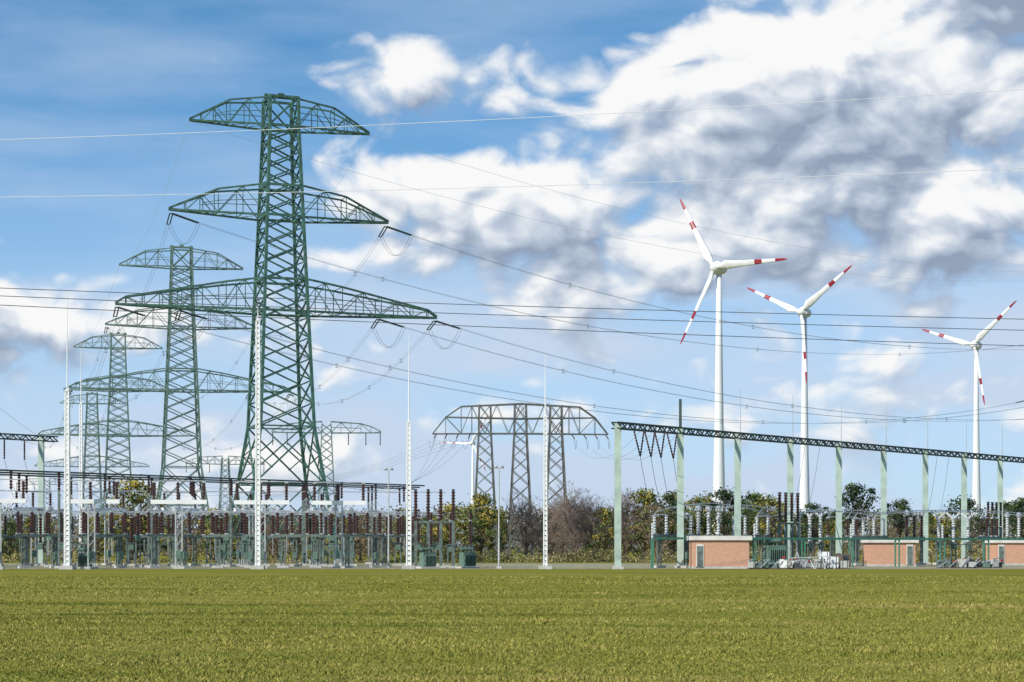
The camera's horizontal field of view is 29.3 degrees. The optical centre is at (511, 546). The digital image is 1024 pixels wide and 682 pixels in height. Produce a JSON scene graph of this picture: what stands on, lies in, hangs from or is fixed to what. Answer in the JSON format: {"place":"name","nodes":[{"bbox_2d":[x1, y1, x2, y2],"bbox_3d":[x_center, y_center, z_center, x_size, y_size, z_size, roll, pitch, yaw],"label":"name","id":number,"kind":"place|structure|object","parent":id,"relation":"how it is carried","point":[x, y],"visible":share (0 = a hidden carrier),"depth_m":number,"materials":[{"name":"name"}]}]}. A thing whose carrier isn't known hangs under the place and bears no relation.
{"place":"outdoors","nodes":[
{"label":"outdoors","id":0,"kind":"place"},
{"bbox_2d":[185,456,264,552],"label":"distribution tower","id":1,"kind":"structure","parent":0,"point":[222,468],"depth_m":619.76,"materials":[{"name":"green metal"}]},
{"bbox_2d":[271,421,380,554],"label":"distribution tower","id":2,"kind":"structure","parent":0,"point":[332,432],"depth_m":449.28,"materials":[{"name":"green metal"}]},
{"bbox_2d":[156,433,664,495],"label":"feeder lines","id":3,"kind":"object","parent":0,"point":[421,470],"visible":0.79,"depth_m":332.59,"materials":[{"name":"grey metal"}]},
{"bbox_2d":[0,547,1023,681],"bbox_3d":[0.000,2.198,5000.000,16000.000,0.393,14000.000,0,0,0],"label":"ground","id":4,"kind":"structure","parent":0,"point":[288,573],"depth_m":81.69,"materials":[{"name":"green plant"}]},
{"bbox_2d":[2,519,23,560],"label":"green tree","id":5,"kind":"object","parent":4,"relation":"on","point":[11,526],"visible":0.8,"depth_m":312.69,"materials":[{"name":"green plant"}]},
{"bbox_2d":[0,479,26,568],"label":"busbar support","id":6,"kind":"object","parent":4,"relation":"on","point":[22,500],"visible":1,"depth_m":192.47,"materials":[{"name":"metal"}]},
{"bbox_2d":[75,386,82,564],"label":"lightning mast","id":7,"kind":"object","parent":4,"relation":"on","point":[80,452],"visible":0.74,"depth_m":244.82,"materials":[{"name":"metal"}]},
{"bbox_2d":[34,392,148,547],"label":"transmission tower","id":8,"kind":"structure","parent":4,"relation":"on","point":[98,456],"depth_m":758.48,"materials":[{"name":"green metal"}]},
{"bbox_2d":[75,513,115,561],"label":"autumn tree","id":9,"kind":"object","parent":4,"relation":"on","point":[98,541],"visible":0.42,"depth_m":294.52,"materials":[{"name":"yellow plant"}]},
{"bbox_2d":[38,332,195,554],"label":"transmission tower","id":10,"kind":"structure","parent":4,"relation":"on","point":[108,420],"depth_m":546.29,"materials":[{"name":"green metal"}]},
{"bbox_2d":[97,478,171,559],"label":"autumn tree","id":11,"kind":"object","parent":4,"relation":"on","point":[136,486],"visible":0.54,"depth_m":324.28,"materials":[{"name":"green plant"}]},
{"bbox_2d":[119,499,179,559],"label":"olive tree","id":12,"kind":"object","parent":4,"relation":"on","point":[145,528],"visible":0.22,"depth_m":326.27,"materials":[{"name":"green plant"}]},
{"bbox_2d":[69,245,290,557],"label":"transmission tower","id":13,"kind":"structure","parent":4,"relation":"on","point":[194,326],"depth_m":388.89,"materials":[{"name":"green metal"}]},
{"bbox_2d":[194,505,235,559],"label":"autumn tree","id":14,"kind":"object","parent":4,"relation":"on","point":[207,527],"visible":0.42,"depth_m":326.34,"materials":[{"name":"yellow plant"}]},
{"bbox_2d":[115,93,436,563],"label":"transmission tower","id":15,"kind":"structure","parent":4,"relation":"on","point":[294,188],"depth_m":259.19,"materials":[{"name":"green metal"}]},
{"bbox_2d":[70,121,435,405],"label":"overhead power lines","id":16,"kind":"object","parent":15,"relation":"attached to","point":[257,332],"visible":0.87,"depth_m":286.91,"materials":[{"name":"black metal"}]},
{"bbox_2d":[116,121,1023,423],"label":"overhead power lines","id":17,"kind":"object","parent":15,"relation":"attached to","point":[584,325],"visible":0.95,"depth_m":295.66,"materials":[{"name":"black metal"}]},
{"bbox_2d":[339,509,377,560],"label":"brown autumn tree","id":18,"kind":"object","parent":4,"relation":"on","point":[359,540],"visible":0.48,"depth_m":301.56,"materials":[{"name":"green plant"}]},
{"bbox_2d":[402,353,415,568],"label":"lightning mast","id":19,"kind":"object","parent":4,"relation":"on","point":[408,565],"visible":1,"depth_m":195.78,"materials":[{"name":"metal"}]},
{"bbox_2d":[414,489,457,567],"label":"surge arresters","id":20,"kind":"object","parent":4,"relation":"on","point":[439,522],"visible":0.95,"depth_m":202.85,"materials":[{"name":"metal"}]},
{"bbox_2d":[422,503,479,560],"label":"autumn tree","id":21,"kind":"object","parent":4,"relation":"on","point":[446,533],"visible":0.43,"depth_m":316.14,"materials":[{"name":"yellow plant"}]},
{"bbox_2d":[453,491,509,560],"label":"olive tree","id":22,"kind":"object","parent":4,"relation":"on","point":[485,529],"visible":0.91,"depth_m":314.71,"materials":[{"name":"green plant"}]},
{"bbox_2d":[2,541,985,562],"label":"hedgerow","id":23,"kind":"object","parent":4,"relation":"on","point":[534,557],"visible":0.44,"depth_m":279.90,"materials":[{"name":"green plant"}]},
{"bbox_2d":[485,511,519,552],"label":"olive tree","id":24,"kind":"object","parent":4,"relation":"on","point":[505,532],"visible":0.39,"depth_m":336.17,"materials":[{"name":"green plant"}]},
{"bbox_2d":[2,523,1020,555],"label":"distant treeline","id":25,"kind":"object","parent":4,"relation":"on","point":[74,540],"visible":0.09,"depth_m":481.04,"materials":[{"name":"green plant"}]},
{"bbox_2d":[2,501,1023,552],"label":"distant forest","id":26,"kind":"object","parent":4,"relation":"on","point":[76,521],"visible":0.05,"depth_m":779.36,"materials":[{"name":"green plant"}]},
{"bbox_2d":[2,563,1023,568],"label":"gravel yard","id":27,"kind":"structure","parent":4,"relation":"on","point":[520,566],"depth_m":220.50,"materials":[{"name":"grey gravel"}]},
{"bbox_2d":[0,408,57,563],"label":"substation gantry","id":28,"kind":"object","parent":27,"relation":"on","point":[41,440],"visible":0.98,"depth_m":237.75,"materials":[{"name":"metal"}]},
{"bbox_2d":[13,491,52,564],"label":"busbar support","id":29,"kind":"object","parent":27,"relation":"on","point":[15,508],"visible":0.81,"depth_m":235.32,"materials":[{"name":"metal"}]},
{"bbox_2d":[13,503,63,567],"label":"disconnector switch","id":30,"kind":"object","parent":27,"relation":"on","point":[54,553],"visible":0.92,"depth_m":203.59,"materials":[{"name":"metal"}]},
{"bbox_2d":[35,509,86,565],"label":"circuit breaker","id":31,"kind":"object","parent":27,"relation":"on","point":[40,544],"visible":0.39,"depth_m":225.05,"materials":[{"name":"metal"}]},
{"bbox_2d":[59,293,74,568],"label":"lightning mast","id":32,"kind":"object","parent":27,"relation":"on","point":[67,565],"visible":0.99,"depth_m":192.78,"materials":[{"name":"metal"}]},
{"bbox_2d":[63,480,119,568],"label":"busbar support","id":33,"kind":"object","parent":27,"relation":"on","point":[91,554],"visible":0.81,"depth_m":195.41,"materials":[{"name":"metal"}]},
{"bbox_2d":[79,504,129,567],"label":"disconnector switch","id":34,"kind":"object","parent":27,"relation":"on","point":[120,555],"visible":0.95,"depth_m":204.90,"materials":[{"name":"metal"}]},
{"bbox_2d":[89,491,125,564],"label":"busbar support","id":35,"kind":"object","parent":27,"relation":"on","point":[107,553],"visible":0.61,"depth_m":236.92,"materials":[{"name":"metal"}]},
{"bbox_2d":[126,509,173,565],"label":"circuit breaker","id":36,"kind":"object","parent":27,"relation":"on","point":[131,544],"visible":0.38,"depth_m":226.27,"materials":[{"name":"metal"}]},
{"bbox_2d":[132,506,179,566],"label":"current transformer","id":37,"kind":"object","parent":27,"relation":"on","point":[138,535],"visible":0.74,"depth_m":214.69,"materials":[{"name":"metal"}]},
{"bbox_2d":[139,506,183,566],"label":"disconnector switch","id":38,"kind":"object","parent":27,"relation":"on","point":[168,524],"visible":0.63,"depth_m":220.70,"materials":[{"name":"metal"}]},
{"bbox_2d":[144,504,193,567],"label":"disconnector switch","id":39,"kind":"object","parent":27,"relation":"on","point":[185,536],"visible":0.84,"depth_m":204.76,"materials":[{"name":"metal"}]},
{"bbox_2d":[151,480,206,568],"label":"busbar support","id":40,"kind":"object","parent":27,"relation":"on","point":[178,554],"visible":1,"depth_m":197.41,"materials":[{"name":"metal"}]},
{"bbox_2d":[187,508,226,565],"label":"disconnector switch","id":41,"kind":"object","parent":27,"relation":"on","point":[195,558],"visible":0.45,"depth_m":232.34,"materials":[{"name":"metal"}]},
{"bbox_2d":[199,506,243,565],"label":"disconnector switch","id":42,"kind":"object","parent":27,"relation":"on","point":[238,554],"visible":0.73,"depth_m":221.47,"materials":[{"name":"metal"}]},
{"bbox_2d":[0,469,445,567],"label":"tubular busbars","id":43,"kind":"object","parent":27,"relation":"on","point":[191,491],"visible":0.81,"depth_m":220.22,"materials":[{"name":"grey metal"}]},
{"bbox_2d":[208,503,257,567],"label":"disconnector switch","id":44,"kind":"object","parent":27,"relation":"on","point":[227,534],"visible":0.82,"depth_m":205.95,"materials":[{"name":"metal"}]},
{"bbox_2d":[221,506,267,566],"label":"current transformer","id":45,"kind":"object","parent":27,"relation":"on","point":[244,527],"visible":0.59,"depth_m":215.90,"materials":[{"name":"metal"}]},
{"bbox_2d":[251,314,264,568],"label":"lightning mast","id":46,"kind":"object","parent":27,"relation":"on","point":[256,455],"visible":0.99,"depth_m":194.78,"materials":[{"name":"metal"}]},
{"bbox_2d":[234,481,289,568],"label":"busbar support","id":47,"kind":"object","parent":27,"relation":"on","point":[264,502],"visible":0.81,"depth_m":199.41,"materials":[{"name":"metal"}]},
{"bbox_2d":[261,507,301,565],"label":"disconnector switch","id":48,"kind":"object","parent":27,"relation":"on","point":[294,554],"visible":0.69,"depth_m":222.31,"materials":[{"name":"metal"}]},
{"bbox_2d":[273,504,324,567],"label":"disconnector switch","id":49,"kind":"object","parent":27,"relation":"on","point":[306,535],"visible":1,"depth_m":206.75,"materials":[{"name":"metal"}]},
{"bbox_2d":[305,512,354,565],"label":"circuit breaker","id":50,"kind":"object","parent":27,"relation":"on","point":[309,538],"visible":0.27,"depth_m":228.72,"materials":[{"name":"metal"}]},
{"bbox_2d":[309,506,354,566],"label":"current transformer","id":51,"kind":"object","parent":27,"relation":"on","point":[313,525],"visible":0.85,"depth_m":217.04,"materials":[{"name":"metal"}]},
{"bbox_2d":[315,507,358,565],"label":"disconnector switch","id":52,"kind":"object","parent":27,"relation":"on","point":[316,529],"visible":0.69,"depth_m":223.06,"materials":[{"name":"metal"}]},
{"bbox_2d":[312,482,365,567],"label":"busbar support","id":53,"kind":"object","parent":27,"relation":"on","point":[338,554],"visible":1,"depth_m":201.41,"materials":[{"name":"metal"}]},
{"bbox_2d":[337,504,384,567],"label":"disconnector switch","id":54,"kind":"object","parent":27,"relation":"on","point":[375,555],"visible":0.83,"depth_m":207.98,"materials":[{"name":"metal"}]},
{"bbox_2d":[378,506,417,565],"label":"disconnector switch","id":55,"kind":"object","parent":27,"relation":"on","point":[402,534],"visible":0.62,"depth_m":223.57,"materials":[{"name":"metal"}]},
{"bbox_2d":[393,510,443,565],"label":"circuit breaker","id":56,"kind":"object","parent":27,"relation":"on","point":[398,544],"visible":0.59,"depth_m":229.99,"materials":[{"name":"metal"}]},
{"bbox_2d":[416,544,439,568],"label":"power transformer","id":57,"kind":"object","parent":27,"relation":"on","point":[427,559],"visible":1,"depth_m":199.58,"materials":[{"name":"metal"}]},
{"bbox_2d":[429,513,475,566],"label":"circuit breaker","id":58,"kind":"object","parent":27,"relation":"on","point":[449,547],"visible":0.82,"depth_m":213.85,"materials":[{"name":"metal"}]},
{"bbox_2d":[455,544,479,567],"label":"power transformer","id":59,"kind":"object","parent":27,"relation":"on","point":[467,559],"visible":1,"depth_m":201.59,"materials":[{"name":"metal"}]},
{"bbox_2d":[650,507,695,567],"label":"disconnector switch","id":60,"kind":"object","parent":27,"relation":"on","point":[667,534],"visible":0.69,"depth_m":207.45,"materials":[{"name":"metal"}]},
{"bbox_2d":[695,505,721,535],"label":"current transformer","id":61,"kind":"object","parent":27,"relation":"on","point":[698,509],"visible":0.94,"depth_m":211.84,"materials":[{"name":"ceramic"}]},
{"bbox_2d":[688,566,747,568],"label":"plinth","id":62,"kind":"structure","parent":27,"relation":"on","point":[692,567],"depth_m":198.94,"materials":[{"name":"concrete"}]},
{"bbox_2d":[689,540,748,566],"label":"walls","id":63,"kind":"structure","parent":62,"relation":"on","point":[726,553],"depth_m":199.00,"materials":[{"name":"orange brick"}]},
{"bbox_2d":[729,509,772,564],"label":"disconnector switch","id":64,"kind":"object","parent":27,"relation":"on","point":[757,529],"visible":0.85,"depth_m":216.28,"materials":[{"name":"metal"}]},
{"bbox_2d":[747,556,800,568],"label":"equipment pallets","id":65,"kind":"object","parent":27,"relation":"on","point":[783,564],"visible":1,"depth_m":196.58,"materials":[{"name":"grey metal"}]},
{"bbox_2d":[762,533,786,567],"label":"power transformer","id":66,"kind":"object","parent":27,"relation":"on","point":[775,552],"visible":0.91,"depth_m":207.30,"materials":[{"name":"metal"}]},
{"bbox_2d":[788,508,830,564],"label":"circuit breaker","id":67,"kind":"object","parent":27,"relation":"on","point":[810,544],"visible":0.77,"depth_m":221.89,"materials":[{"name":"ceramic"}]},
{"bbox_2d":[659,503,1023,516],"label":"flexible busbars","id":68,"kind":"object","parent":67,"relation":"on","point":[851,510],"visible":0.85,"depth_m":232.59,"materials":[{"name":"metal"}]},
{"bbox_2d":[611,388,1023,568],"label":"substation gantry","id":69,"kind":"object","parent":27,"relation":"on","point":[680,433],"visible":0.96,"depth_m":221.75,"materials":[{"name":"metal"}]},
{"bbox_2d":[814,552,848,568],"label":"equipment crates","id":70,"kind":"object","parent":27,"relation":"on","point":[843,564],"visible":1,"depth_m":197.68,"materials":[{"name":"concrete"}]},
{"bbox_2d":[651,523,1023,567],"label":"steel cable rack","id":71,"kind":"object","parent":27,"relation":"on","point":[942,538],"visible":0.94,"depth_m":212.95,"materials":[{"name":"green metal"}]},
{"bbox_2d":[849,512,887,564],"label":"disconnector switch","id":72,"kind":"object","parent":27,"relation":"on","point":[863,535],"visible":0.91,"depth_m":235.33,"materials":[{"name":"metal"}]},
{"bbox_2d":[862,564,915,565],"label":"plinth","id":73,"kind":"structure","parent":27,"relation":"on","point":[882,565],"depth_m":221.94,"materials":[{"name":"concrete"}]},
{"bbox_2d":[863,543,915,564],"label":"walls","id":74,"kind":"structure","parent":73,"relation":"on","point":[878,553],"depth_m":222.00,"materials":[{"name":"orange brick"}]},
{"bbox_2d":[903,510,925,564],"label":"current transformer","id":75,"kind":"object","parent":27,"relation":"on","point":[921,513],"visible":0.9,"depth_m":239.97,"materials":[{"name":"metal"}]},
{"bbox_2d":[931,512,975,564],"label":"circuit breaker","id":76,"kind":"object","parent":27,"relation":"on","point":[967,544],"visible":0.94,"depth_m":245.84,"materials":[{"name":"metal"}]},
{"bbox_2d":[936,557,990,567],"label":"equipment pallets","id":77,"kind":"object","parent":27,"relation":"on","point":[947,563],"visible":0.88,"depth_m":203.45,"materials":[{"name":"grey metal"}]},
{"bbox_2d":[1002,563,1023,564],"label":"plinth","id":78,"kind":"structure","parent":27,"relation":"on","point":[1013,564],"depth_m":235.94,"materials":[{"name":"concrete"}]},
{"bbox_2d":[986,543,1023,562],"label":"walls","id":79,"kind":"structure","parent":78,"relation":"on","point":[1014,552],"depth_m":236.00,"materials":[{"name":"orange brick"}]},
{"bbox_2d":[429,403,609,559],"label":"lattice gantry","id":80,"kind":"object","parent":4,"relation":"on","point":[526,422],"visible":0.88,"depth_m":329.24,"materials":[{"name":"metal"}]},
{"bbox_2d":[500,488,555,556],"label":"bare tree","id":81,"kind":"object","parent":4,"relation":"on","point":[521,527],"visible":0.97,"depth_m":290.62,"materials":[{"name":"brown plant"}]},
{"bbox_2d":[539,354,551,568],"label":"lightning mast","id":82,"kind":"object","parent":4,"relation":"on","point":[545,565],"visible":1,"depth_m":195.81,"materials":[{"name":"metal"}]},
{"bbox_2d":[538,496,581,560],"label":"bare tree","id":83,"kind":"object","parent":4,"relation":"on","point":[562,545],"visible":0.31,"depth_m":316.50,"materials":[{"name":"brown plant"}]},
{"bbox_2d":[536,480,603,560],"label":"bare tree","id":84,"kind":"object","parent":4,"relation":"on","point":[565,511],"visible":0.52,"depth_m":306.92,"materials":[{"name":"brown plant"}]},
{"bbox_2d":[552,488,622,561],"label":"bare tree","id":85,"kind":"object","parent":4,"relation":"on","point":[581,514],"visible":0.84,"depth_m":291.00,"materials":[{"name":"brown plant"}]},
{"bbox_2d":[582,507,613,561],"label":"olive tree","id":86,"kind":"object","parent":4,"relation":"on","point":[606,513],"visible":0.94,"depth_m":289.41,"materials":[{"name":"green plant"}]},
{"bbox_2d":[599,488,648,559],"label":"tree","id":87,"kind":"object","parent":4,"relation":"on","point":[625,507],"visible":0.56,"depth_m":325.89,"materials":[{"name":"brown plant"}]},
{"bbox_2d":[621,487,666,559],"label":"olive tree","id":88,"kind":"object","parent":4,"relation":"on","point":[643,494],"visible":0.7,"depth_m":325.75,"materials":[{"name":"green plant"}]},
{"bbox_2d":[632,503,687,558],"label":"brown autumn tree","id":89,"kind":"object","parent":4,"relation":"on","point":[655,508],"visible":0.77,"depth_m":290.22,"materials":[{"name":"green plant"}]},
{"bbox_2d":[642,489,706,560],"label":"green tree","id":90,"kind":"object","parent":4,"relation":"on","point":[673,502],"visible":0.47,"depth_m":297.34,"materials":[{"name":"green plant"}]},
{"bbox_2d":[676,495,721,551],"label":"olive tree","id":91,"kind":"object","parent":4,"relation":"on","point":[696,499],"visible":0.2,"depth_m":333.40,"materials":[{"name":"green plant"}]},
{"bbox_2d":[688,483,756,535],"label":"pine tree","id":92,"kind":"object","parent":4,"relation":"on","point":[727,496],"visible":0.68,"depth_m":298.00,"materials":[{"name":"green plant"}]},
{"bbox_2d":[680,199,786,534],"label":"wind turbine","id":93,"kind":"object","parent":4,"relation":"on","point":[718,268],"visible":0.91,"depth_m":698.78,"materials":[{"name":"white metal"}]},
{"bbox_2d":[704,489,773,558],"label":"green tree","id":94,"kind":"object","parent":4,"relation":"on","point":[752,496],"visible":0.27,"depth_m":331.34,"materials":[{"name":"green plant"}]},
{"bbox_2d":[741,493,803,550],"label":"olive tree","id":95,"kind":"object","parent":4,"relation":"on","point":[770,503],"visible":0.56,"depth_m":311.45,"materials":[{"name":"green plant"}]},
{"bbox_2d":[778,492,799,563],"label":"surge arresters","id":96,"kind":"object","parent":4,"relation":"on","point":[785,523],"visible":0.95,"depth_m":215.98,"materials":[{"name":"metal"}]},
{"bbox_2d":[747,265,851,510],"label":"wind turbine","id":97,"kind":"object","parent":4,"relation":"on","point":[802,313],"visible":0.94,"depth_m":830.52,"materials":[{"name":"white metal"}]},
{"bbox_2d":[793,503,834,558],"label":"tree","id":98,"kind":"object","parent":4,"relation":"on","point":[814,528],"visible":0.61,"depth_m":297.94,"materials":[{"name":"green plant"}]},
{"bbox_2d":[825,482,880,556],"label":"pine tree","id":99,"kind":"object","parent":4,"relation":"on","point":[853,493],"visible":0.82,"depth_m":327.10,"materials":[{"name":"green plant"}]},
{"bbox_2d":[879,498,918,537],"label":"tree","id":100,"kind":"object","parent":4,"relation":"on","point":[900,525],"visible":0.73,"depth_m":327.89,"materials":[{"name":"green plant"}]},
{"bbox_2d":[928,512,960,559],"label":"autumn tree","id":101,"kind":"object","parent":4,"relation":"on","point":[945,523],"visible":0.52,"depth_m":323.76,"materials":[{"name":"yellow plant"}]},
{"bbox_2d":[942,494,989,545],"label":"pine tree","id":102,"kind":"object","parent":4,"relation":"on","point":[969,507],"visible":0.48,"depth_m":332.38,"materials":[{"name":"green plant"}]},
{"bbox_2d":[922,300,1016,544],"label":"wind turbine","id":103,"kind":"object","parent":4,"relation":"on","point":[976,491],"visible":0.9,"depth_m":965.59,"materials":[{"name":"white metal"}]},
{"bbox_2d":[1003,497,1023,537],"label":"tree","id":104,"kind":"object","parent":4,"relation":"on","point":[1016,506],"visible":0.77,"depth_m":302.05,"materials":[{"name":"green plant"}]},
{"bbox_2d":[0,89,1023,345],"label":"crossing power lines","id":105,"kind":"object","parent":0,"point":[508,305],"visible":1,"depth_m":171.29,"materials":[{"name":"black metal"}]},
{"bbox_2d":[0,0,1023,546],"label":"sky","id":106,"kind":"structure","parent":0,"point":[77,69],"materials":[{"name":"blue"}]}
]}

